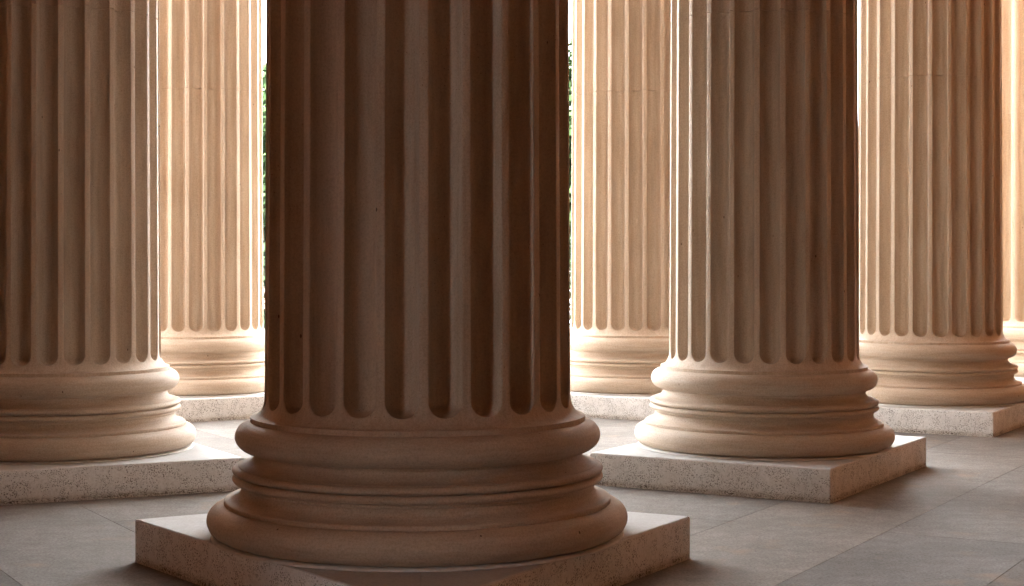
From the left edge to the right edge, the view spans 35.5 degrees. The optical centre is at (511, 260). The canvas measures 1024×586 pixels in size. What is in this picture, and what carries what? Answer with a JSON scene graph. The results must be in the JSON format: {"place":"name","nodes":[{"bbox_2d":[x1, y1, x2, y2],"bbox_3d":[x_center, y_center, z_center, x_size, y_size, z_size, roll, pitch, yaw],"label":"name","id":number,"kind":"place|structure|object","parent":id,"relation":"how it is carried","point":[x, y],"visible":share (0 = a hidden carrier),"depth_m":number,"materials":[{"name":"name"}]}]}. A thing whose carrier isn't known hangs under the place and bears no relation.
{"place":"outdoors","nodes":[
{"label":"outdoors","id":0,"kind":"place"},
{"bbox_2d":[262,0,571,108],"label":"sky","id":1,"kind":"structure","parent":0,"point":[263,1],"materials":[{"name":"white"}]},
{"bbox_2d":[0,417,1023,585],"bbox_3d":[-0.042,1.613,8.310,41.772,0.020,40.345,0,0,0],"label":"floor","id":2,"kind":"structure","parent":0,"point":[951,513],"depth_m":9.55,"materials":[{"name":"stone"}]},
{"bbox_2d":[0,0,244,504],"bbox_3d":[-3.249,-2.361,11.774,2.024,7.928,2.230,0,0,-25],"label":"fluted column","id":3,"kind":"structure","parent":2,"relation":"on","point":[90,405],"depth_m":11.14,"materials":[{"name":"white stone"}]},
{"bbox_2d":[160,0,264,421],"bbox_3d":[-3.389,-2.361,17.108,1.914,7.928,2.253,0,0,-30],"label":"fluted column","id":4,"kind":"structure","parent":2,"relation":"on","point":[211,227],"depth_m":16.47,"materials":[{"name":"white stone"}]},
{"bbox_2d":[135,0,689,585],"bbox_3d":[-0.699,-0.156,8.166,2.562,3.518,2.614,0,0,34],"label":"fluted column","id":5,"kind":"structure","parent":2,"relation":"on","point":[417,420],"depth_m":7.46,"materials":[{"name":"white stone"}]},
{"bbox_2d":[570,0,670,419],"bbox_3d":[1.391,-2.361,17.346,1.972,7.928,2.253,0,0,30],"label":"fluted column","id":6,"kind":"structure","parent":2,"relation":"on","point":[620,242],"depth_m":16.68,"materials":[{"name":"white stone"}]},
{"bbox_2d":[590,0,925,503],"bbox_3d":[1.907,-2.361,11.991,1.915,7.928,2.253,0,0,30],"label":"fluted column","id":7,"kind":"structure","parent":2,"relation":"on","point":[764,377],"depth_m":11.35,"materials":[{"name":"white stone"}]},
{"bbox_2d":[858,0,1023,436],"bbox_3d":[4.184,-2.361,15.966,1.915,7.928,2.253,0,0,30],"label":"fluted column","id":8,"kind":"structure","parent":2,"relation":"on","point":[937,349],"depth_m":15.34,"materials":[{"name":"white stone"}]},
{"bbox_2d":[1002,0,1023,383],"bbox_3d":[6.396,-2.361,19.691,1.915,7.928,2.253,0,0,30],"label":"fluted column","id":9,"kind":"structure","parent":2,"relation":"on","point":[1013,149],"depth_m":19.11,"materials":[{"name":"white stone"}]},
{"label":"ground","id":10,"kind":"structure","parent":0,"visible":0},
{"bbox_2d":[262,56,265,308],"bbox_3d":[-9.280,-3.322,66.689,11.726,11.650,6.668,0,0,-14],"label":"broadleaf tree","id":11,"kind":"object","parent":10,"relation":"on","point":[264,111],"visible":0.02,"depth_m":64.26,"materials":[{"name":"green plant"}]},
{"bbox_2d":[263,235,570,328],"bbox_3d":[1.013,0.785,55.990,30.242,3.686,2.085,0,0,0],"label":"hedge","id":12,"kind":"object","parent":10,"relation":"on","point":[264,279],"depth_m":55.69,"materials":[{"name":"green plant"}]},
{"bbox_2d":[569,38,571,234],"bbox_3d":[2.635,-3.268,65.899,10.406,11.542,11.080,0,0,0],"label":"broadleaf tree","id":13,"kind":"object","parent":10,"relation":"on","point":[570,118],"depth_m":64.23,"materials":[{"name":"green plant"}]},
{"bbox_2d":[858,0,858,74],"bbox_3d":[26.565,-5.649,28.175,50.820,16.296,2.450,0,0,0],"label":"court building","id":14,"kind":"structure","parent":10,"relation":"on","point":[858,37],"depth_m":27.30,"materials":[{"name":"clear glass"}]}
]}

